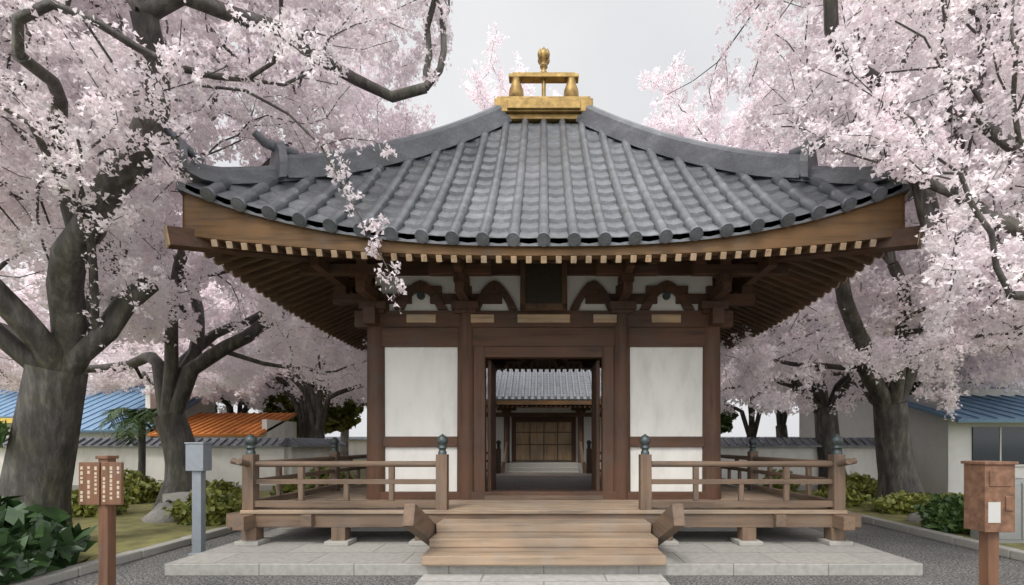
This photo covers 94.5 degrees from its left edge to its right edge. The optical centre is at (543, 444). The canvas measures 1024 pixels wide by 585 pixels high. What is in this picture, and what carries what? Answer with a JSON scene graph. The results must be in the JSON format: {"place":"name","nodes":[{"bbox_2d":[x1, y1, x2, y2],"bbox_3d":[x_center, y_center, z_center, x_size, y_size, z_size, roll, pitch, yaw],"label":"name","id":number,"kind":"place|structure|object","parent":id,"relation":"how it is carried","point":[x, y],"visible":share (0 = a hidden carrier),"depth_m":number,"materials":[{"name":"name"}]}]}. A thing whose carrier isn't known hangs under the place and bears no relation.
{"place":"outdoors","nodes":[
{"label":"outdoors","id":0,"kind":"place"},
{"bbox_2d":[0,0,1001,436],"label":"sky","id":1,"kind":"structure","parent":0,"point":[608,43],"materials":[{"name":"white"}]},
{"bbox_2d":[51,522,1023,584],"bbox_3d":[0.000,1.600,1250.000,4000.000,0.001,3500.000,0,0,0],"label":"ground","id":2,"kind":"structure","parent":0,"point":[943,563],"depth_m":5.70,"materials":[{"name":"grey gravel"}]},
{"bbox_2d":[79,455,123,584],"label":"sign","id":3,"kind":"object","parent":2,"relation":"on","point":[107,542],"visible":1,"depth_m":4.44,"materials":[{"name":"brown wood"}]},
{"bbox_2d":[80,466,118,501],"bbox_3d":[-4.159,0.376,4.424,0.364,0.332,0.002,0,0,0],"label":"sign text","id":4,"kind":"object","parent":3,"relation":"attached to","point":[88,481],"visible":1,"depth_m":4.42},
{"bbox_2d":[152,348,293,412],"bbox_3d":[-16.620,-3.318,24.644,9.336,10.303,12.883,0,0,-17],"label":"wood","id":5,"kind":"object","parent":2,"relation":"on","point":[230,409],"visible":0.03,"depth_m":24.95,"materials":[{"name":"brown plant"}]},
{"bbox_2d":[39,281,366,409],"bbox_3d":[-13.677,-6.635,22.924,17.567,9.838,16.081,0,0,38],"label":"bloom","id":6,"kind":"object","parent":5,"relation":"attached to","point":[280,390],"visible":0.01,"depth_m":22.61,"materials":[{"name":"pink plant"}]},
{"bbox_2d":[0,0,449,526],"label":"cherry tree","id":7,"kind":"object","parent":2,"relation":"on","point":[39,463],"visible":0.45,"depth_m":6.51,"materials":[{"name":"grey plant"}]},
{"bbox_2d":[0,418,16,448],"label":"foliage","id":8,"kind":"object","parent":7,"relation":"attached to","point":[4,431],"visible":0.97,"depth_m":6.55,"materials":[{"name":"green plant"}]},
{"bbox_2d":[0,0,453,389],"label":"cherry blossoms","id":9,"kind":"object","parent":7,"relation":"attached to","point":[98,109],"visible":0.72,"depth_m":6.09,"materials":[{"name":"pink plant"}]},
{"bbox_2d":[199,84,398,301],"bbox_3d":[-3.285,-3.392,6.269,2.859,3.060,0.201,0,0,4],"label":"branch","id":10,"kind":"object","parent":7,"relation":"attached to","point":[268,103],"visible":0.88,"depth_m":6.26,"materials":[{"name":"plant"}]},
{"bbox_2d":[311,125,406,313],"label":"cherry blossoms","id":11,"kind":"object","parent":10,"relation":"attached to","point":[383,153],"visible":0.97,"depth_m":6.20,"materials":[{"name":"pink plant"}]},
{"bbox_2d":[178,303,363,438],"bbox_3d":[-9.660,-3.564,21.107,8.869,10.818,12.239,0,0,37],"label":"wood","id":12,"kind":"object","parent":2,"relation":"on","point":[317,415],"visible":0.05,"depth_m":20.88,"materials":[{"name":"grey plant"}]},
{"bbox_2d":[98,315,314,412],"bbox_3d":[-16.588,-5.396,24.936,11.665,8.129,14.560,0,0,36],"label":"bloom","id":13,"kind":"object","parent":12,"relation":"attached to","point":[260,398],"visible":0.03,"depth_m":23.31,"materials":[{"name":"pink plant"}]},
{"bbox_2d":[150,205,366,406],"bbox_3d":[-9.902,-5.746,20.969,13.832,8.535,11.082,0,0,0],"label":"bloom","id":14,"kind":"object","parent":12,"relation":"attached to","point":[224,304],"visible":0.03,"depth_m":19.07,"materials":[{"name":"pink plant"}]},
{"bbox_2d":[0,0,559,509],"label":"cherry tree","id":15,"kind":"object","parent":2,"relation":"on","point":[174,372],"visible":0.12,"depth_m":11.12,"materials":[{"name":"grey plant"}]},
{"bbox_2d":[0,0,560,399],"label":"cherry blossoms","id":16,"kind":"object","parent":15,"relation":"attached to","point":[157,307],"visible":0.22,"depth_m":10.47,"materials":[{"name":"pink plant"}]},
{"bbox_2d":[265,373,328,437],"bbox_3d":[-13.937,-4.314,24.345,17.492,12.338,10.983,0,0,-19],"label":"wood","id":17,"kind":"object","parent":2,"relation":"on","point":[301,409],"visible":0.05,"depth_m":23.71,"materials":[{"name":"brown plant"}]},
{"bbox_2d":[339,430,348,460],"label":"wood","id":18,"kind":"object","parent":2,"relation":"on","point":[344,438],"visible":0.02,"depth_m":39.71,"materials":[{"name":"brown plant"}]},
{"bbox_2d":[72,458,852,545],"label":"stone","id":19,"kind":"object","parent":2,"relation":"on","point":[543,467],"visible":0.18,"depth_m":10.03,"materials":[{"name":"grey stone"}]},
{"bbox_2d":[10,511,1023,584],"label":"kerbs","id":20,"kind":"structure","parent":2,"relation":"on","point":[69,572],"depth_m":6.93,"materials":[{"name":"concrete"}]},
{"bbox_2d":[165,527,922,575],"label":"platform","id":21,"kind":"structure","parent":2,"relation":"on","point":[305,551],"depth_m":5.93,"materials":[{"name":"grey stone"}]},
{"bbox_2d":[184,442,212,555],"bbox_3d":[-4.930,0.787,6.750,0.270,1.625,0.200,0,0,0],"label":"grey post","id":22,"kind":"object","parent":21,"relation":"on","point":[198,459],"visible":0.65,"depth_m":6.70,"materials":[{"name":"grey metal"}]},
{"bbox_2d":[240,473,847,565],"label":"wood deck","id":23,"kind":"structure","parent":21,"relation":"on","point":[543,542],"depth_m":6.37,"materials":[{"name":"brown wood"}]},
{"bbox_2d":[299,256,787,499],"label":"wood beam","id":24,"kind":"structure","parent":23,"relation":"on","point":[507,337],"depth_m":8.11,"materials":[{"name":"brown wood"}]},
{"bbox_2d":[203,252,883,350],"bbox_3d":[0.000,-2.405,11.100,9.632,0.649,8.878,0,0,0],"label":"pale wood","id":25,"kind":"object","parent":24,"relation":"on","point":[543,318],"visible":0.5,"depth_m":8.07,"materials":[{"name":"brown wood"}]},
{"bbox_2d":[516,423,570,459],"bbox_3d":[0.000,-0.120,21.350,2.500,1.760,0.100,0,0,0],"label":"door","id":26,"kind":"object","parent":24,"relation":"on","point":[550,452],"visible":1,"depth_m":21.30,"materials":[{"name":"brown wood"}]},
{"bbox_2d":[244,292,842,453],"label":"metal fittings","id":27,"kind":"object","parent":24,"relation":"on","point":[250,441],"visible":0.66,"depth_m":6.82,"materials":[{"name":"metal"}]},
{"bbox_2d":[520,260,566,310],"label":"dark wood","id":28,"kind":"object","parent":24,"relation":"on","point":[525,306],"visible":0.81,"depth_m":7.90,"materials":[{"name":"brown wood"}]},
{"bbox_2d":[526,263,561,302],"bbox_3d":[0.000,-2.700,7.980,0.620,0.737,0.178,0,0,0],"label":"plaque","id":29,"kind":"object","parent":28,"relation":"attached to","point":[543,282],"visible":0.79,"depth_m":7.96,"materials":[{"name":"black wood"}]},
{"bbox_2d":[226,421,860,526],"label":"wooden railings","id":30,"kind":"object","parent":23,"relation":"on","point":[396,520],"visible":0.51,"depth_m":6.80,"materials":[{"name":"brown wood"}]},
{"bbox_2d":[232,443,854,545],"bbox_3d":[0.000,0.706,12.775,8.620,1.614,14.865,0,0,0],"label":"light wood","id":31,"kind":"object","parent":23,"relation":"on","point":[666,524],"visible":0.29,"depth_m":6.70,"materials":[{"name":"brown wood"}]},
{"bbox_2d":[167,226,919,490],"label":"wood beam","id":32,"kind":"structure","parent":23,"relation":"on","point":[186,239],"depth_m":7.48,"materials":[{"name":"brown wood"}]},
{"bbox_2d":[182,191,902,404],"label":"fascia","id":33,"kind":"structure","parent":32,"relation":"on","point":[207,220],"depth_m":6.30,"materials":[{"name":"brown wood"}]},
{"bbox_2d":[325,257,761,499],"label":"wood column","id":34,"kind":"structure","parent":32,"relation":"on","point":[615,417],"depth_m":8.08,"materials":[{"name":"brown wood"}]},
{"bbox_2d":[163,225,923,371],"bbox_3d":[0.000,-2.623,11.100,10.037,0.406,10.037,0,0,0],"label":"pale wood","id":35,"kind":"object","parent":32,"relation":"on","point":[229,245],"visible":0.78,"depth_m":6.30,"materials":[{"name":"beige wood"}]},
{"bbox_2d":[217,240,869,371],"bbox_3d":[0.000,-2.886,11.100,9.480,0.913,9.591,0,0,0],"label":"dark wood","id":36,"kind":"object","parent":32,"relation":"on","point":[221,244],"visible":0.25,"depth_m":6.46,"materials":[{"name":"brown wood"}]},
{"bbox_2d":[205,252,882,366],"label":"eave rafters","id":37,"kind":"object","parent":32,"relation":"on","point":[775,296],"visible":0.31,"depth_m":8.46,"materials":[{"name":"brown wood"}]},
{"bbox_2d":[183,191,904,338],"bbox_3d":[0.000,-2.964,11.100,9.600,0.900,9.640,0,0,0],"label":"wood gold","id":38,"kind":"object","parent":37,"relation":"on","point":[739,338],"visible":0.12,"depth_m":6.86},
{"bbox_2d":[164,105,928,260],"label":"roof tiles","id":39,"kind":"object","parent":38,"relation":"on","point":[591,176],"visible":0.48,"depth_m":7.17,"materials":[{"name":"grey tile"}]},
{"bbox_2d":[494,47,592,122],"bbox_3d":[0.000,-7.825,11.100,2.180,1.710,2.180,0,0,0],"label":"roof finial","id":40,"kind":"object","parent":39,"relation":"on","point":[518,106],"visible":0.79,"depth_m":10.12,"materials":[{"name":"gold metal"}]},
{"bbox_2d":[242,423,845,540],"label":"wooden posts","id":41,"kind":"object","parent":23,"relation":"on","point":[836,487],"visible":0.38,"depth_m":6.79,"materials":[{"name":"brown wood"}]},
{"bbox_2d":[295,484,792,498],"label":"wood deck","id":42,"kind":"structure","parent":21,"relation":"on","point":[359,491],"depth_m":8.88,"materials":[{"name":"brown wood"}]},
{"bbox_2d":[72,460,1023,562],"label":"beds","id":43,"kind":"object","parent":2,"relation":"on","point":[134,531],"depth_m":8.71,"materials":[{"name":"green plant"}]},
{"bbox_2d":[0,494,97,584],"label":"aucuba","id":44,"kind":"object","parent":43,"relation":"on","point":[33,542],"visible":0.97,"depth_m":5.50,"materials":[{"name":"green plant"}]},
{"bbox_2d":[97,407,158,476],"bbox_3d":[-11.570,0.278,13.615,1.965,2.649,1.872,0,0,0],"label":"palm","id":45,"kind":"object","parent":43,"relation":"on","point":[140,414],"depth_m":13.26,"materials":[{"name":"green plant"}]},
{"bbox_2d":[71,467,355,525],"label":"shrubs","id":46,"kind":"object","parent":43,"relation":"on","point":[223,498],"visible":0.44,"depth_m":10.28,"materials":[{"name":"green plant"}]},
{"bbox_2d":[236,376,366,437],"bbox_3d":[-13.668,-1.799,27.303,6.942,6.813,6.898,0,0,0],"label":"tree","id":47,"kind":"object","parent":43,"relation":"on","point":[339,418],"visible":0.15,"depth_m":26.05,"materials":[{"name":"green plant"}]},
{"bbox_2d":[0,276,877,530],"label":"plaster","id":48,"kind":"object","parent":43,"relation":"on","point":[421,391],"visible":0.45,"depth_m":8.17,"materials":[{"name":"white paint"}]},
{"bbox_2d":[148,412,296,435],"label":"orange roof","id":49,"kind":"structure","parent":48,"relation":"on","point":[224,424],"depth_m":19.90,"materials":[{"name":"orange tile"}]},
{"bbox_2d":[2,437,874,446],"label":"wall caps","id":50,"kind":"object","parent":48,"relation":"on","point":[325,442],"visible":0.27,"depth_m":15.61,"materials":[{"name":"tile"}]},
{"bbox_2d":[71,500,925,556],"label":"rocks","id":51,"kind":"object","parent":43,"relation":"on","point":[156,514],"visible":0.18,"depth_m":9.24,"materials":[{"name":"grey stone"}]},
{"bbox_2d":[721,396,738,433],"bbox_3d":[11.222,-2.781,35.882,6.652,8.774,7.288,0,0,0],"label":"tree","id":52,"kind":"object","parent":43,"relation":"on","point":[726,423],"visible":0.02,"depth_m":32.95,"materials":[{"name":"green plant"}]},
{"bbox_2d":[763,469,963,514],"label":"shrubs","id":53,"kind":"object","parent":43,"relation":"on","point":[860,489],"visible":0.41,"depth_m":11.37,"materials":[{"name":"green plant"}]},
{"bbox_2d":[846,373,920,402],"bbox_3d":[16.144,-3.083,24.144,7.512,9.376,7.151,0,0,0],"label":"tree","id":54,"kind":"object","parent":43,"relation":"on","point":[913,389],"depth_m":21.72,"materials":[{"name":"plant"}]},
{"bbox_2d":[914,493,969,534],"bbox_3d":[7.498,1.228,8.596,1.151,0.788,1.919,0,0,41],"label":"bush","id":55,"kind":"object","parent":43,"relation":"on","point":[945,513],"visible":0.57,"depth_m":8.17,"materials":[{"name":"green plant"}]},
{"bbox_2d":[970,478,1023,542],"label":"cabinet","id":56,"kind":"object","parent":43,"relation":"on","point":[1017,536],"visible":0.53,"depth_m":7.29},
{"bbox_2d":[763,384,790,437],"bbox_3d":[14.944,-4.923,29.553,11.203,13.665,15.460,0,0,-29],"label":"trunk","id":57,"kind":"object","parent":2,"relation":"on","point":[781,426],"visible":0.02,"depth_m":29.79,"materials":[{"name":"brown plant"}]},
{"bbox_2d":[840,370,932,392],"bbox_3d":[20.657,-7.010,22.408,18.365,10.286,16.812,0,0,21],"label":"bloom","id":58,"kind":"object","parent":57,"relation":"attached to","point":[921,384],"depth_m":21.40,"materials":[{"name":"pink plant"}]},
{"bbox_2d":[724,375,833,437],"bbox_3d":[10.789,-3.072,25.288,12.239,9.788,8.869,0,0,18],"label":"wood","id":59,"kind":"object","parent":2,"relation":"on","point":[751,429],"visible":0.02,"depth_m":24.66,"materials":[{"name":"brown plant"}]},
{"bbox_2d":[763,152,1016,399],"bbox_3d":[14.601,-6.132,20.554,12.248,8.984,15.287,0,0,44],"label":"bloom","id":60,"kind":"object","parent":59,"relation":"attached to","point":[965,360],"visible":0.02,"depth_m":16.08,"materials":[{"name":"pink plant"}]},
{"bbox_2d":[648,23,1016,489],"bbox_3d":[9.566,-6.262,13.781,16.058,16.248,19.628,0,0,-22],"label":"cherry tree","id":61,"kind":"object","parent":2,"relation":"on","point":[826,422],"visible":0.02,"depth_m":15.34,"materials":[{"name":"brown plant"}]},
{"bbox_2d":[635,0,1023,421],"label":"cherry blossoms","id":62,"kind":"object","parent":61,"relation":"attached to","point":[886,316],"visible":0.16,"depth_m":11.73,"materials":[{"name":"pink plant"}]},
{"bbox_2d":[667,0,1023,363],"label":"tree wood","id":63,"kind":"object","parent":2,"relation":"on","point":[922,195],"visible":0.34,"depth_m":5.50,"materials":[{"name":"brown plant"}]},
{"bbox_2d":[655,0,1023,381],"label":"cherry blossoms","id":64,"kind":"object","parent":63,"relation":"attached to","point":[1010,251],"visible":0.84,"depth_m":5.27,"materials":[{"name":"pink plant"}]},
{"bbox_2d":[840,377,888,400],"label":"cherry blossoms","id":65,"kind":"object","parent":2,"relation":"on","point":[864,394],"depth_m":20.36,"materials":[{"name":"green plant"}]},
{"bbox_2d":[721,53,1010,498],"bbox_3d":[8.444,-4.435,12.407,9.414,12.589,8.906,0,0,41],"label":"cherry tree","id":66,"kind":"object","parent":2,"relation":"on","point":[896,466],"visible":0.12,"depth_m":11.34,"materials":[{"name":"brown plant"}]},
{"bbox_2d":[720,4,1022,417],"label":"cherry blossoms","id":67,"kind":"object","parent":66,"relation":"attached to","point":[757,365],"visible":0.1,"depth_m":11.08,"materials":[{"name":"pink plant"}]},
{"bbox_2d":[799,355,1023,493],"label":"grey wall","id":68,"kind":"structure","parent":2,"relation":"on","point":[942,448],"depth_m":14.57,"materials":[{"name":"grey paint"}]},
{"bbox_2d":[0,347,1023,432],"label":"blue roof","id":69,"kind":"structure","parent":68,"relation":"on","point":[991,409],"depth_m":18.60,"materials":[{"name":"blue tile"}]},
{"bbox_2d":[0,418,12,422],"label":"yellow trim","id":70,"kind":"structure","parent":69,"relation":"on","point":[9,420],"depth_m":22.90,"materials":[{"name":"yellow"}]},
{"bbox_2d":[966,368,1023,463],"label":"glass","id":71,"kind":"object","parent":68,"relation":"on","point":[985,443],"visible":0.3,"depth_m":13.86,"materials":[{"name":"grey glass"}]},
{"bbox_2d":[979,531,998,584],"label":"wooden post","id":72,"kind":"object","parent":2,"relation":"on","point":[988,558],"visible":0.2,"depth_m":3.96,"materials":[{"name":"brown wood"}]},
{"bbox_2d":[961,461,1018,531],"bbox_3d":[3.770,0.438,4.000,0.280,0.585,0.230,0,0,0],"label":"wooden box","id":73,"kind":"object","parent":72,"relation":"on","point":[985,482],"visible":1,"depth_m":3.90,"materials":[{"name":"brown wood"}]},
{"bbox_2d":[988,502,1000,522],"bbox_3d":[3.720,0.565,3.898,0.100,0.170,0.004,0,0,0],"label":"paper label","id":74,"kind":"object","parent":73,"relation":"attached to","point":[994,512],"visible":1,"depth_m":3.90,"materials":[{"name":"white paper"}]},
{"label":"tree wood","id":75,"kind":"object","parent":2,"relation":"on","visible":0},
{"bbox_2d":[720,361,860,416],"bbox_3d":[10.998,-5.046,25.103,11.082,7.722,13.832,0,0,-19],"label":"bloom","id":76,"kind":"object","parent":75,"relation":"attached to","point":[731,395],"visible":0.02,"depth_m":22.05,"materials":[{"name":"pink plant"}]},
{"bbox_2d":[799,285,1023,393],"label":"bloom","id":77,"kind":"object","parent":75,"relation":"attached to","point":[999,372],"visible":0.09,"depth_m":14.30,"materials":[{"name":"pink plant"}]},
{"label":"tree wood","id":78,"kind":"object","parent":2,"relation":"on","visible":0},
{"bbox_2d":[4,252,366,412],"bbox_3d":[-18.315,-6.579,27.225,18.365,9.771,16.812,0,0,35],"label":"bloom","id":79,"kind":"object","parent":78,"relation":"attached to","point":[89,388],"visible":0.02,"depth_m":22.84,"materials":[{"name":"pink plant"}]},
{"bbox_2d":[415,574,669,584],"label":"path","id":80,"kind":"structure","parent":0,"point":[542,579],"depth_m":5.47,"materials":[{"name":"grey stone"}]},
{"bbox_2d":[486,368,600,399],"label":"roof","id":81,"kind":"structure","parent":0,"point":[540,385],"depth_m":20.44,"materials":[{"name":"tile"}]}
]}

